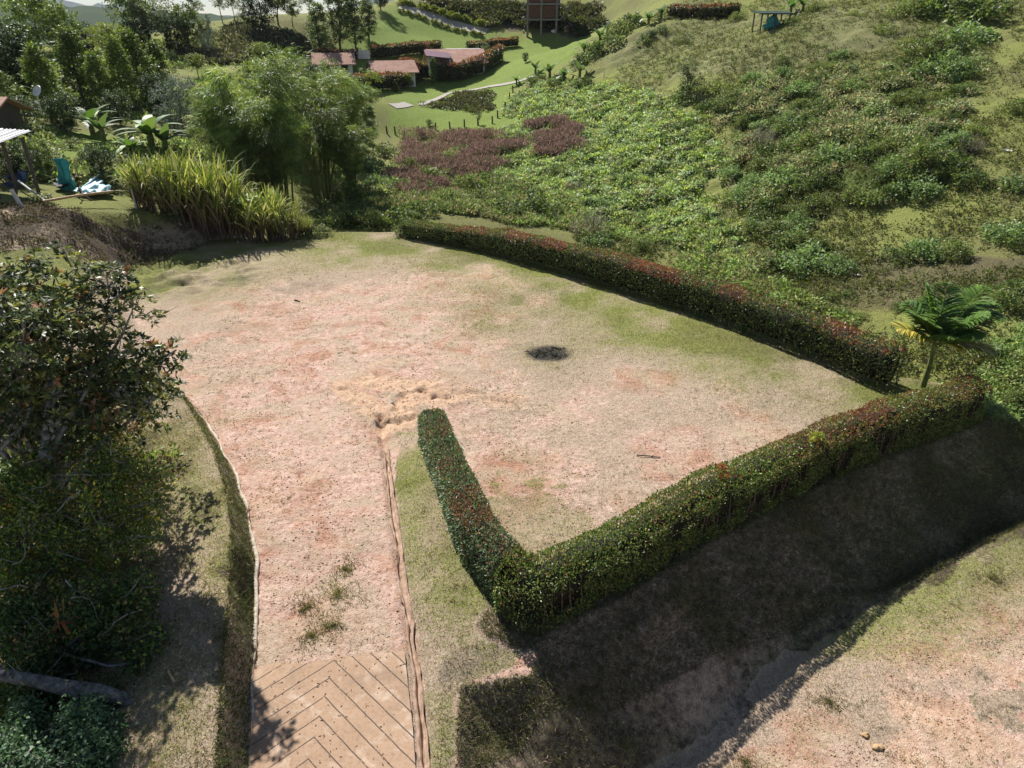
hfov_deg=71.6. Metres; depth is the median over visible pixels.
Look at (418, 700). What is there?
gutter
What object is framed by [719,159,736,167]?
shrub
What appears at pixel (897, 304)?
shrub
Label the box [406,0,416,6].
croton shrub
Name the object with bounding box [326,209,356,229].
shrub
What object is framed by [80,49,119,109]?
conical tree
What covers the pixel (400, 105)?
path
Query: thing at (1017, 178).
shrub
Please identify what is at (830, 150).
shrub
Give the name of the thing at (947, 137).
shrub
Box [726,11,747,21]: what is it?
shrub
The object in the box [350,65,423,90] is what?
hedge
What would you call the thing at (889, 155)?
shrub
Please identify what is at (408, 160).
shrub
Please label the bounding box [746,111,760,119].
shrub
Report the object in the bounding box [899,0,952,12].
shrub
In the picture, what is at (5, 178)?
shrub
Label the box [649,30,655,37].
dense tree
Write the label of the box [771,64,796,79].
shrub
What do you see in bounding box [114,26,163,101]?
conical tree
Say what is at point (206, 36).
silvery tree
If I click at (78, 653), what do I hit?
undergrowth shrub
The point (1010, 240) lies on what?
shrub
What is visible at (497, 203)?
shrub
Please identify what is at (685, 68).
open tree
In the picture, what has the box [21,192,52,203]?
shrub
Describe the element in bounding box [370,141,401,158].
shrub
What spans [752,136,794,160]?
shrub
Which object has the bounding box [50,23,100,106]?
conical tree
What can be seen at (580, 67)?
banana plant
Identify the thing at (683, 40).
shrub
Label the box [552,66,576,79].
banana plant
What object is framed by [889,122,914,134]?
shrub
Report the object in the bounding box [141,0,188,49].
open tree
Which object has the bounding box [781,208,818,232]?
shrub
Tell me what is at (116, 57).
conical tree
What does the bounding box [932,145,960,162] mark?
shrub
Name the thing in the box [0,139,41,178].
dense tree
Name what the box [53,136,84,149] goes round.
shrub
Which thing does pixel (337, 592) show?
grass tuft
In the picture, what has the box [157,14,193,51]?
dense tree
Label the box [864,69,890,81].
shrub
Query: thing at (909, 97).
shrub
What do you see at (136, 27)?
dense tree
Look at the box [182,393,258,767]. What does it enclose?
kerb
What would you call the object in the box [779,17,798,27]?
shrub
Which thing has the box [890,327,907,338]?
shrub
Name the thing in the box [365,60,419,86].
house
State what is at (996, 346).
shrub
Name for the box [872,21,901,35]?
shrub
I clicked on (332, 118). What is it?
bamboo clump
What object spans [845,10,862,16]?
shrub
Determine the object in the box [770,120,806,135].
shrub
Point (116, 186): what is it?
shrub
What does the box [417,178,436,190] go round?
shrub
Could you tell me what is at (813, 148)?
shrub
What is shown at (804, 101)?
shrub
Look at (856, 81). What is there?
shrub
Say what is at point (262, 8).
dense tree
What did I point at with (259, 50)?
round topped tree
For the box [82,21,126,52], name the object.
round topped tree
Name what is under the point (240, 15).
open tree
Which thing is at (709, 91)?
shrub
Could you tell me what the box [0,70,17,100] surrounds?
broadleaf tree
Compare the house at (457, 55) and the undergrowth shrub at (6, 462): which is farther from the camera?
the house at (457, 55)
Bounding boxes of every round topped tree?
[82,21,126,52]
[179,52,206,76]
[246,41,268,60]
[268,0,284,24]
[280,0,301,26]
[404,73,412,88]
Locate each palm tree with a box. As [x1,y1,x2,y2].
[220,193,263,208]
[888,282,1008,387]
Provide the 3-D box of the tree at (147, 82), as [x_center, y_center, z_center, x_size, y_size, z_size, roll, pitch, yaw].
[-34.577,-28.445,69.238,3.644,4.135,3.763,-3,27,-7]
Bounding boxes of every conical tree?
[7,41,72,121]
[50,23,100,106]
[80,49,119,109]
[97,33,146,108]
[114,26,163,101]
[140,38,180,94]
[392,81,400,90]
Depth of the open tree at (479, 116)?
92.51 m
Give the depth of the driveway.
14.04 m
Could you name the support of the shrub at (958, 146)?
on the ground at (208, 288)
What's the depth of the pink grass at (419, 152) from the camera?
78.66 m
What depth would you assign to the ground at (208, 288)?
22.24 m
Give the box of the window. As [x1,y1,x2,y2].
[341,65,348,70]
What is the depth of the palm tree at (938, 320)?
24.58 m
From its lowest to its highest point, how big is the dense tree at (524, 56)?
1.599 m
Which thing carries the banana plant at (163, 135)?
on the ground at (208, 288)
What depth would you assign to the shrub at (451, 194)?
61.74 m
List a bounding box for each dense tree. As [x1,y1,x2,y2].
[0,17,40,94]
[0,30,46,102]
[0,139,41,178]
[1,94,40,127]
[37,91,85,132]
[68,21,100,51]
[76,141,116,183]
[93,87,133,125]
[121,17,158,49]
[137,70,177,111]
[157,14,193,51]
[237,0,279,30]
[373,0,388,10]
[522,52,528,62]
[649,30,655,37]
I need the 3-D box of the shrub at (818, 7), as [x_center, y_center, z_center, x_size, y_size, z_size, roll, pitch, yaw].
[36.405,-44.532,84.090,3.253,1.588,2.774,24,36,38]
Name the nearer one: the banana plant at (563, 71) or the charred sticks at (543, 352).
the charred sticks at (543, 352)
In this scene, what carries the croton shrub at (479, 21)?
on the ground at (208, 288)
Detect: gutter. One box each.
[201,417,259,766]
[382,449,430,767]
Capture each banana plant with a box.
[59,104,115,134]
[79,113,123,141]
[106,114,186,150]
[112,135,149,154]
[143,123,188,149]
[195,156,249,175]
[256,42,272,55]
[528,60,543,73]
[537,63,555,78]
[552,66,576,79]
[570,60,594,79]
[573,41,589,50]
[590,27,608,40]
[597,20,615,30]
[639,11,659,24]
[652,4,667,18]
[779,0,799,11]
[797,0,815,11]
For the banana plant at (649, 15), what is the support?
on the ground at (208, 288)
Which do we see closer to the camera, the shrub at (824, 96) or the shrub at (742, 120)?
the shrub at (824, 96)
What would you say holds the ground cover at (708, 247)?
on the ground at (208, 288)
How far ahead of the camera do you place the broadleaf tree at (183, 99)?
69.03 m
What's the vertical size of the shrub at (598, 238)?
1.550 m
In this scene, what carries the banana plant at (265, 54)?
on the ground at (208, 288)
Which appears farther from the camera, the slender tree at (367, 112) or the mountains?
the mountains
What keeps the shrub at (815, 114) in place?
on the ground at (208, 288)
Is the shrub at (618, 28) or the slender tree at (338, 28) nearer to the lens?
the shrub at (618, 28)
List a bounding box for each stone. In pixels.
[861,732,869,737]
[872,743,884,751]
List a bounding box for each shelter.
[0,128,40,198]
[751,11,793,32]
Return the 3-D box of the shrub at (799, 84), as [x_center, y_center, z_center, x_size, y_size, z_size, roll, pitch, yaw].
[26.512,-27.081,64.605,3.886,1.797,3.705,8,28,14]
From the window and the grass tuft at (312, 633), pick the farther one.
the window
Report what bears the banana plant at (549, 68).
on the ground at (208, 288)
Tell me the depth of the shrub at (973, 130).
50.14 m
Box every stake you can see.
[9,189,23,207]
[130,186,137,208]
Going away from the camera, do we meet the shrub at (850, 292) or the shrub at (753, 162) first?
the shrub at (850, 292)
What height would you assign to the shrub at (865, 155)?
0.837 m
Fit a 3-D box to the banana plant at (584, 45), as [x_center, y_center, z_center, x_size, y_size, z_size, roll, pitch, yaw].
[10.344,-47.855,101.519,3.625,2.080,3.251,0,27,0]
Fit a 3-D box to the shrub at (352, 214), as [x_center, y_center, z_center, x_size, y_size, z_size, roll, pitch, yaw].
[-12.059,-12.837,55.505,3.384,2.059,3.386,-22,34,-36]
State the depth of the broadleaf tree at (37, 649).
14.14 m
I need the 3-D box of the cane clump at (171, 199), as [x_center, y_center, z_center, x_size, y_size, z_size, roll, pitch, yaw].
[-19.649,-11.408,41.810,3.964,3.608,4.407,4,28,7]
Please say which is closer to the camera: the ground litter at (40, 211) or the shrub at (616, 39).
the ground litter at (40, 211)
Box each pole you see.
[18,180,44,199]
[42,190,113,202]
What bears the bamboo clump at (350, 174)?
on the ground at (208, 288)
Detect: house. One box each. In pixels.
[0,97,33,137]
[311,52,355,76]
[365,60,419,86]
[423,48,488,75]
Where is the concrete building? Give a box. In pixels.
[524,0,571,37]
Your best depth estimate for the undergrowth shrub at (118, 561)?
16.41 m
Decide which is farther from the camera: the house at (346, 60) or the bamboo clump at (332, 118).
the house at (346, 60)
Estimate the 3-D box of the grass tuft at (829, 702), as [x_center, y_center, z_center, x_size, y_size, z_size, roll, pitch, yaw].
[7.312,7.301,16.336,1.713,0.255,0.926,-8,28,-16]
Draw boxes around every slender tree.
[305,2,331,50]
[321,0,352,49]
[340,0,369,48]
[357,103,379,138]
[359,0,380,40]
[428,57,436,84]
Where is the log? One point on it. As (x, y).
(58, 686)
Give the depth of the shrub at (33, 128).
54.08 m
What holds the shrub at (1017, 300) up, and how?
on the ground at (208, 288)
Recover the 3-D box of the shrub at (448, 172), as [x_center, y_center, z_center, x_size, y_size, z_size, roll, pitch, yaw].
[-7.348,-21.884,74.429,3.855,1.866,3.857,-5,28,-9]
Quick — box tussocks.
[570,0,1023,417]
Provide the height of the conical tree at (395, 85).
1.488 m
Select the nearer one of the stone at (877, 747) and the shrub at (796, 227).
the stone at (877, 747)
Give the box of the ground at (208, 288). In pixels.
[0,0,1023,767]
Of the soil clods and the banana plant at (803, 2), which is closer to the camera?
the soil clods
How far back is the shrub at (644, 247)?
53.67 m
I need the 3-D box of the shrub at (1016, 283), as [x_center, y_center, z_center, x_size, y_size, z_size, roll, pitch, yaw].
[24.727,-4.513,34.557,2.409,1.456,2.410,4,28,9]
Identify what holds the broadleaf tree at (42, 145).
on the ground at (208, 288)
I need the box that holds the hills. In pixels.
[0,0,246,49]
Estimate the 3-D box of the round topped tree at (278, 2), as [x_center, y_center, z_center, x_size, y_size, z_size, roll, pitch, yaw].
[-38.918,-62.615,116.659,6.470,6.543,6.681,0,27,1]
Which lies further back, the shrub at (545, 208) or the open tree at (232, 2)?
the open tree at (232, 2)
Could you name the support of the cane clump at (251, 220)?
on the ground at (208, 288)
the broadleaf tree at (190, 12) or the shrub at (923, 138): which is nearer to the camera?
the shrub at (923, 138)
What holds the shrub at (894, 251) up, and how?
on the ground at (208, 288)
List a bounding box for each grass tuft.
[205,619,242,659]
[287,592,325,624]
[295,620,324,655]
[302,574,365,606]
[312,605,347,648]
[326,551,370,584]
[721,749,771,767]
[804,683,868,722]
[969,561,1023,596]
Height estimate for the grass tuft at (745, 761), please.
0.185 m
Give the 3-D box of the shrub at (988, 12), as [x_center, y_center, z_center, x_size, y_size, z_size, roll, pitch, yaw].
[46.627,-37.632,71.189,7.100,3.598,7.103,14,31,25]
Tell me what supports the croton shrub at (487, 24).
on the ground at (208, 288)
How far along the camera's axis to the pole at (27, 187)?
38.94 m
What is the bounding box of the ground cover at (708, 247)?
[0,25,1023,424]
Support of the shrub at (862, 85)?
on the ground at (208, 288)
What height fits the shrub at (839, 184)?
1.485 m
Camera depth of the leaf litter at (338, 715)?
14.06 m
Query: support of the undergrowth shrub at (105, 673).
on the ground at (208, 288)
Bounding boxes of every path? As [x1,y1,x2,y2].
[388,102,412,107]
[418,75,534,104]
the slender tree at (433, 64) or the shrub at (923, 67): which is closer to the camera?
the shrub at (923, 67)
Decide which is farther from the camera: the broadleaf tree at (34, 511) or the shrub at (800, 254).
the shrub at (800, 254)
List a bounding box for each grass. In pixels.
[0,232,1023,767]
[382,124,533,192]
[520,112,595,156]
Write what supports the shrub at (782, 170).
on the ground at (208, 288)
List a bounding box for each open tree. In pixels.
[125,0,166,39]
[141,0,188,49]
[186,0,205,19]
[206,0,230,22]
[226,0,241,20]
[231,0,246,27]
[298,0,314,17]
[475,41,490,50]
[475,110,481,119]
[676,55,712,99]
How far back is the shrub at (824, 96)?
61.41 m
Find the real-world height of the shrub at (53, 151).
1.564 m
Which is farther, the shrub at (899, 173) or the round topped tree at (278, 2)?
the round topped tree at (278, 2)
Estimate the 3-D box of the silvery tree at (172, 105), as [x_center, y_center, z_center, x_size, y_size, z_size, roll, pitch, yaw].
[-30.252,-25.506,65.098,6.282,5.425,5.347,-21,34,-35]
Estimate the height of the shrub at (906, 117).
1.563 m
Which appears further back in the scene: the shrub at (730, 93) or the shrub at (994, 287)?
the shrub at (730, 93)
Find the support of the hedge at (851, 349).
on the ground at (208, 288)
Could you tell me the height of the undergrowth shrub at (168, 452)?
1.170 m
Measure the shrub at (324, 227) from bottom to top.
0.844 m
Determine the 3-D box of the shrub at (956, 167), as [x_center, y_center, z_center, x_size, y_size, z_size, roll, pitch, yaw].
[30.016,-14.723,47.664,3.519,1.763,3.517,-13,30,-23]
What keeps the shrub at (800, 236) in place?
on the ground at (208, 288)
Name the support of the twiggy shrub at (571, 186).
on the ground at (208, 288)
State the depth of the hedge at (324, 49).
115.26 m
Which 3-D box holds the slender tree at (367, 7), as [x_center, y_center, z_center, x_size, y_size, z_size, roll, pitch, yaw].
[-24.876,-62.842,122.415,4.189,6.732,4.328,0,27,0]
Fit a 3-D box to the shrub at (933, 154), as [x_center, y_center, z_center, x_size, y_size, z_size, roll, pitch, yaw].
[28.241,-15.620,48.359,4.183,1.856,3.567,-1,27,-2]
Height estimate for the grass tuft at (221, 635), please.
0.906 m
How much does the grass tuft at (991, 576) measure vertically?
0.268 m
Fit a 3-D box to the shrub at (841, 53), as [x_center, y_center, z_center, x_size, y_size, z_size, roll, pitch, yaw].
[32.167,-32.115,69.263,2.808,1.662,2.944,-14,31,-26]
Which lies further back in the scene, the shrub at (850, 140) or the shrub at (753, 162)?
the shrub at (753, 162)
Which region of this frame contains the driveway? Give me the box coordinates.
[247,651,415,767]
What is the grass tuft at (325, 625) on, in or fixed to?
on the ground at (208, 288)
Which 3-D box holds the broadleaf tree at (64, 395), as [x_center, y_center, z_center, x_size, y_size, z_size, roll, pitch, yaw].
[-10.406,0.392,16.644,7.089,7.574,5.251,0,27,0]
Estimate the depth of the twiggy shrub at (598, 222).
57.18 m
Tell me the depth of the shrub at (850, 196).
48.53 m
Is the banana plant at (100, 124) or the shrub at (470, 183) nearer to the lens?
the banana plant at (100, 124)
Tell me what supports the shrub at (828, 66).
on the ground at (208, 288)
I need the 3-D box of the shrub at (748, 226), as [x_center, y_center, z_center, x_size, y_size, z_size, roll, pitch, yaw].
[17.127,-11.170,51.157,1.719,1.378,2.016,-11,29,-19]
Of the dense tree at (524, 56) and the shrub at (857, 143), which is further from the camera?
the dense tree at (524, 56)
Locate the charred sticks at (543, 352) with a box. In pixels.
[524,347,566,359]
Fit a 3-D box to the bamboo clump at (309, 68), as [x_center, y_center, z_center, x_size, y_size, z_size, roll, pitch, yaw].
[-20.181,-25.855,65.886,11.125,9.697,9.993,-19,33,-33]
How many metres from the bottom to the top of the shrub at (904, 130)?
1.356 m
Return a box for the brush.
[174,0,608,113]
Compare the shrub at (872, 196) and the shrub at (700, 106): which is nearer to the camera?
the shrub at (872, 196)
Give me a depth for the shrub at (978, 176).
45.72 m
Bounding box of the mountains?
[51,0,393,16]
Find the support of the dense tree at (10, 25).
on the ground at (208, 288)
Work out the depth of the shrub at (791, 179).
52.19 m
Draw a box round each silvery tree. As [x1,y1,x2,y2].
[147,75,202,135]
[191,13,215,48]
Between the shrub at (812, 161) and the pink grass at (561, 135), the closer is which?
the shrub at (812, 161)
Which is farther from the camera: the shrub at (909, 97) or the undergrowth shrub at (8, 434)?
the shrub at (909, 97)
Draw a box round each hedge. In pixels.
[316,46,357,60]
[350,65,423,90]
[369,39,443,58]
[398,43,504,81]
[398,217,907,391]
[415,406,527,605]
[420,41,432,54]
[465,36,518,49]
[492,373,992,633]
[665,2,741,19]
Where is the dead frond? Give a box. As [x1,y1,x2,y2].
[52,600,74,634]
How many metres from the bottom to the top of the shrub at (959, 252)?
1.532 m
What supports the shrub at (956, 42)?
on the ground at (208, 288)
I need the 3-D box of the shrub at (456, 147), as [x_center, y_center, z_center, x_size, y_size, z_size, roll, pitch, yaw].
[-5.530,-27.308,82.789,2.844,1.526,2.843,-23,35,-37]
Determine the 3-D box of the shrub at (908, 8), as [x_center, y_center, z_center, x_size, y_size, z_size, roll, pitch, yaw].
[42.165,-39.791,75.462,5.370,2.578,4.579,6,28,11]
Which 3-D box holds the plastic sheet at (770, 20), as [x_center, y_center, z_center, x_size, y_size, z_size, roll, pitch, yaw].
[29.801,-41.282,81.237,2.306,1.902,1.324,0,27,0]
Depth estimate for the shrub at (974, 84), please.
57.49 m
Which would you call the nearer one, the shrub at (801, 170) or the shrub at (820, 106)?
the shrub at (801, 170)
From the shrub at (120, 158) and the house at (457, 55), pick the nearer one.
the shrub at (120, 158)
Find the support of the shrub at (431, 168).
on the ground at (208, 288)
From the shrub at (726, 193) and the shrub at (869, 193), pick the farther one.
the shrub at (726, 193)
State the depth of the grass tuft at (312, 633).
15.74 m
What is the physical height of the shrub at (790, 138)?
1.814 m
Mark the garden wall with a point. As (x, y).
(363, 54)
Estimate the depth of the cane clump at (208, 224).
42.78 m
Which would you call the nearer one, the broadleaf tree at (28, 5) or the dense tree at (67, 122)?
the dense tree at (67, 122)
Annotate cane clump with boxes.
[103,143,195,215]
[138,143,247,230]
[139,159,205,224]
[171,152,260,239]
[193,197,231,236]
[210,153,259,192]
[215,182,293,243]
[254,194,311,242]
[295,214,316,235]
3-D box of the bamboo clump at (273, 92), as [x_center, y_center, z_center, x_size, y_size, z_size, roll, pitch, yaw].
[-19.293,-19.741,53.764,11.229,11.183,9.790,4,28,8]
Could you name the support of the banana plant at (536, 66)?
on the ground at (208, 288)
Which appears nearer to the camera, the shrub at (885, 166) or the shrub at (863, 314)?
the shrub at (863, 314)
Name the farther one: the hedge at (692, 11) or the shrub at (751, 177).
the hedge at (692, 11)
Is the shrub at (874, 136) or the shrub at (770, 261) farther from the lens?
the shrub at (874, 136)
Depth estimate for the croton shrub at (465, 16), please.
138.64 m
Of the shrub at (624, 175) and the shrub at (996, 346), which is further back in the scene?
the shrub at (624, 175)
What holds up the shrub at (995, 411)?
on the ground at (208, 288)
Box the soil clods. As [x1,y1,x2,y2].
[180,264,1023,767]
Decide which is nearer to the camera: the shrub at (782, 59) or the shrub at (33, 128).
the shrub at (33, 128)
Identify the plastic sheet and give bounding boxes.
[53,175,76,188]
[763,14,780,30]
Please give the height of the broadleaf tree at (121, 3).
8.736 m
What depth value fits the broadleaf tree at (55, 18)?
91.08 m
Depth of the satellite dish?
51.15 m
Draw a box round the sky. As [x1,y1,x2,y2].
[66,0,361,15]
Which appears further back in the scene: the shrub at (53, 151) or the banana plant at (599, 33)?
the banana plant at (599, 33)
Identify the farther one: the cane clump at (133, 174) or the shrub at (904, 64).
the shrub at (904, 64)
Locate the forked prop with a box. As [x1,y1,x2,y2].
[72,173,91,200]
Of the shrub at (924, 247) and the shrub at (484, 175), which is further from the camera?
the shrub at (484, 175)
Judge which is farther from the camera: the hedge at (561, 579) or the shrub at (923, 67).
the shrub at (923, 67)
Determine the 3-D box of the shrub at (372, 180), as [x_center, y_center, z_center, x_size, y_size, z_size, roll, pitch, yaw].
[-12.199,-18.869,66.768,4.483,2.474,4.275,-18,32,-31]
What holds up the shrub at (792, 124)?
on the ground at (208, 288)
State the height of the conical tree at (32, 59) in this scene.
6.636 m
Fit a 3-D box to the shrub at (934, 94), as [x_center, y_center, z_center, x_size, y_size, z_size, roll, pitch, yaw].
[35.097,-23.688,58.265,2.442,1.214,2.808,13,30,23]
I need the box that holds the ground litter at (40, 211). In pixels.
[0,200,210,276]
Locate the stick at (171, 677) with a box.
[167,670,175,684]
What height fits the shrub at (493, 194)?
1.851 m
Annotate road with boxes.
[399,5,488,33]
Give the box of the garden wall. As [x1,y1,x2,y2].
[348,50,369,58]
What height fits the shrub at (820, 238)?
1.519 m
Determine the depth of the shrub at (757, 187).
54.07 m
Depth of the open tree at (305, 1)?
121.27 m
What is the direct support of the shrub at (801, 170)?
on the ground at (208, 288)
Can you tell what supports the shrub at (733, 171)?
on the ground at (208, 288)
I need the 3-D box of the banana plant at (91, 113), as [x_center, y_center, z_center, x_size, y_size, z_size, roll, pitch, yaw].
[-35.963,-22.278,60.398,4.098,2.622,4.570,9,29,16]
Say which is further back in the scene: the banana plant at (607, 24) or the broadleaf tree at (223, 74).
the banana plant at (607, 24)
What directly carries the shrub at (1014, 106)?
on the ground at (208, 288)
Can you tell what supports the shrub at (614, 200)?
on the ground at (208, 288)
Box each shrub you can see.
[0,163,33,187]
[0,372,77,456]
[0,435,134,547]
[0,684,139,767]
[5,410,134,470]
[6,138,67,157]
[7,119,57,144]
[15,163,50,180]
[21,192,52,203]
[39,151,83,168]
[43,670,124,731]
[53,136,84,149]
[56,593,153,670]
[65,540,163,603]
[78,172,118,189]
[84,438,186,501]
[106,151,148,167]
[111,182,129,195]
[158,211,187,224]
[288,229,312,239]
[301,223,331,238]
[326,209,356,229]
[331,177,372,201]
[342,207,374,229]
[356,206,389,231]
[358,152,386,173]
[363,170,398,187]
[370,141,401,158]
[378,204,418,228]
[393,177,412,185]
[394,225,417,238]
[396,0,408,5]
[397,156,420,167]
[402,199,439,219]
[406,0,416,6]
[413,165,446,177]
[417,2,427,8]
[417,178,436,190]
[424,3,435,11]
[431,188,463,198]
[434,6,446,14]
[435,167,453,177]
[437,151,458,158]
[442,9,452,16]
[447,11,460,19]
[448,172,484,189]
[452,143,468,152]
[455,13,472,21]
[462,187,493,199]
[465,17,473,23]
[473,18,485,26]
[476,171,498,180]
[481,20,493,27]
[485,199,525,220]
[488,190,503,198]
[492,145,512,156]
[506,131,524,140]
[509,190,557,211]
[525,72,547,84]
[534,201,565,219]
[540,163,570,179]
[546,74,566,87]
[563,180,584,189]
[567,51,590,69]
[569,204,619,235]
[572,75,592,89]
[577,42,610,59]
[580,229,613,248]
[581,210,604,222]
[588,31,624,49]
[594,194,621,207]
[605,19,633,35]
[613,11,650,28]
[618,172,639,183]
[626,236,656,255]
[633,32,655,45]
[650,25,670,34]
[667,81,706,101]
[674,37,689,45]
[694,97,721,114]
[696,76,735,96]
[710,95,738,111]
[715,164,741,180]
[717,187,739,201]
[719,86,742,99]
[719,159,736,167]
[721,184,758,206]
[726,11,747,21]
[726,129,743,139]
[731,132,758,148]
[732,114,752,127]
[734,170,772,190]
[738,121,784,150]
[738,220,759,236]
[739,69,771,88]
[741,200,780,220]
[742,86,765,95]
[743,155,767,172]
[743,214,771,230]
[745,179,770,194]
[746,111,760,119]
[748,117,771,132]
[751,216,794,244]
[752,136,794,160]
[753,188,788,211]
[757,253,794,276]
[759,159,810,189]
[762,164,780,177]
[762,222,807,245]
[765,214,792,229]
[766,115,782,126]
[769,54,792,68]
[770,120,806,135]
[770,228,812,251]
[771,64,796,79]
[774,238,834,278]
[775,113,819,136]
[776,108,808,121]
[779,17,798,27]
[779,174,805,195]
[780,128,803,148]
[781,76,820,95]
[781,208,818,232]
[782,99,806,111]
[788,130,833,153]
[792,178,818,194]
[794,76,826,90]
[794,98,814,111]
[794,129,820,143]
[795,164,816,175]
[798,191,829,215]
[800,167,835,187]
[803,1,829,12]
[803,105,825,118]
[803,233,833,254]
[804,142,833,152]
[805,61,826,70]
[806,153,828,166]
[811,138,861,163]
[811,174,838,189]
[815,102,831,112]
[816,93,835,103]
[817,250,860,276]
[818,175,845,191]
[824,62,835,69]
[824,291,840,302]
[826,80,849,92]
[827,46,854,62]
[835,182,868,205]
[837,73,864,84]
[840,76,864,90]
[840,289,856,298]
[842,138,878,155]
[843,130,869,144]
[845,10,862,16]
[845,82,878,93]
[845,195,858,206]
[849,186,888,205]
[851,310,872,321]
[856,102,898,118]
[856,151,876,162]
[858,130,887,149]
[858,143,880,154]
[858,190,888,204]
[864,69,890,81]
[867,136,899,152]
[868,170,902,189]
[871,183,909,202]
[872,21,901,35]
[873,151,898,166]
[874,150,914,176]
[878,138,899,152]
[879,130,907,144]
[879,241,919,269]
[881,163,918,183]
[882,0,931,18]
[882,90,914,108]
[882,133,916,149]
[888,300,904,313]
[889,34,961,66]
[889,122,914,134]
[889,124,917,133]
[889,171,946,200]
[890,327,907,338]
[891,115,923,126]
[892,87,929,108]
[893,36,922,46]
[893,61,939,83]
[894,139,953,171]
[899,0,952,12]
[899,57,914,65]
[899,134,941,155]
[900,233,954,264]
[906,0,985,19]
[907,61,945,79]
[909,135,952,156]
[912,109,946,122]
[915,43,984,82]
[915,162,952,178]
[920,100,938,110]
[921,28,981,54]
[922,50,946,60]
[922,121,945,131]
[927,89,954,100]
[929,150,978,178]
[930,127,973,148]
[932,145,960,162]
[934,0,1018,24]
[934,236,974,264]
[937,16,1001,44]
[938,82,983,99]
[944,110,964,121]
[946,137,989,153]
[950,166,990,190]
[952,81,984,94]
[956,133,988,154]
[957,121,991,137]
[963,70,982,78]
[966,337,1005,357]
[976,216,1023,244]
[976,284,1023,314]
[977,400,1015,422]
[979,283,999,295]
[986,374,1015,388]
[992,96,1023,119]
[992,226,1023,253]
[993,277,1023,299]
[994,386,1023,413]
[996,170,1023,194]
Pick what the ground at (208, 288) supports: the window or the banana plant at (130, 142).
the banana plant at (130, 142)
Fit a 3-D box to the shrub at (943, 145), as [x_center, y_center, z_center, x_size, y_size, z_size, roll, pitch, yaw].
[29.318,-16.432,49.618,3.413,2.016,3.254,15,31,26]
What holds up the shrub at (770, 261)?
on the ground at (208, 288)
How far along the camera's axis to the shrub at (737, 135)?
61.67 m
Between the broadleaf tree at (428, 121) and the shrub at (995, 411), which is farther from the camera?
the broadleaf tree at (428, 121)
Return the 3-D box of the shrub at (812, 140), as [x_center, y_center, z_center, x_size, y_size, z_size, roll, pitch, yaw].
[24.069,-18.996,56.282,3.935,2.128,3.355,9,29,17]
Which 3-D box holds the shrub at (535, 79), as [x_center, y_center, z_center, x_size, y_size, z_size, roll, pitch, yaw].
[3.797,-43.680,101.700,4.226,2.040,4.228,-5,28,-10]
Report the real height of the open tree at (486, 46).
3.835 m
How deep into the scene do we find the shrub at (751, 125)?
63.03 m
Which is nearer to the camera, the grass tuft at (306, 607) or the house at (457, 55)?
the grass tuft at (306, 607)
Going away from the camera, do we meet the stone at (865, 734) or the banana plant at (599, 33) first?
the stone at (865, 734)
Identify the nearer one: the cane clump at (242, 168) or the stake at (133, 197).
the stake at (133, 197)
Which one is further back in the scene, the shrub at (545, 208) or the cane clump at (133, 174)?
the shrub at (545, 208)
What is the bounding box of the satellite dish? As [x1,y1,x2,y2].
[33,85,41,113]
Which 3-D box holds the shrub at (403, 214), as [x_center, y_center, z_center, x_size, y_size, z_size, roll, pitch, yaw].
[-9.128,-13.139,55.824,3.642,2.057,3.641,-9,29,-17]
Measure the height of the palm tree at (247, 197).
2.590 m
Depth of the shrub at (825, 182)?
51.05 m
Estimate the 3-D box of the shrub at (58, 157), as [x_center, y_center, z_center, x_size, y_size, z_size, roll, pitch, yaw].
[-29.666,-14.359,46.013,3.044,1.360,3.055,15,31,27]
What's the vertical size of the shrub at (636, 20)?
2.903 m
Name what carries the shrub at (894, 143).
on the ground at (208, 288)
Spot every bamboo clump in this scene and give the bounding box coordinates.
[181,81,268,176]
[182,43,318,196]
[216,78,317,209]
[237,50,362,158]
[281,71,378,199]
[301,57,383,142]
[312,119,379,188]
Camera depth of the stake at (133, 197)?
41.30 m
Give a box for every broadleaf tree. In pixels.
[0,0,78,50]
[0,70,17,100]
[0,240,194,558]
[0,417,184,606]
[0,554,178,733]
[14,138,60,170]
[30,2,88,50]
[71,148,101,165]
[101,0,157,34]
[167,1,208,45]
[170,84,198,120]
[199,70,236,93]
[231,60,266,94]
[425,119,433,125]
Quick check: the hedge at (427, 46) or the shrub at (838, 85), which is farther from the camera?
the hedge at (427, 46)
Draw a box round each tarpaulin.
[3,170,27,186]
[72,174,110,193]
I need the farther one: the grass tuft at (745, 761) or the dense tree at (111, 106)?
the dense tree at (111, 106)
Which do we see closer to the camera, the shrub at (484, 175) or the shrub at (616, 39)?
the shrub at (484, 175)
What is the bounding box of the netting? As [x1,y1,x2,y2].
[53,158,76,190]
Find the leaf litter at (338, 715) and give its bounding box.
[246,656,403,766]
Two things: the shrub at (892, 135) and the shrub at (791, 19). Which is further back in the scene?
the shrub at (791, 19)
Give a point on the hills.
(91, 15)
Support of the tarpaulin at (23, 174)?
on the ground at (208, 288)
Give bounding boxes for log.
[0,667,132,707]
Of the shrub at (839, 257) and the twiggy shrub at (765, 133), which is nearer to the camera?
the shrub at (839, 257)
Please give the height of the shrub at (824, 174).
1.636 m
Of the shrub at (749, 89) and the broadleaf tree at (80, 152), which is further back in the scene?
the shrub at (749, 89)
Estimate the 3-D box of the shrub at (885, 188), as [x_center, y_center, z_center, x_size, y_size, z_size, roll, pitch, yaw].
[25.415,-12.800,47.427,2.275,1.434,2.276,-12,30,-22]
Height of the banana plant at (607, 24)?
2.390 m

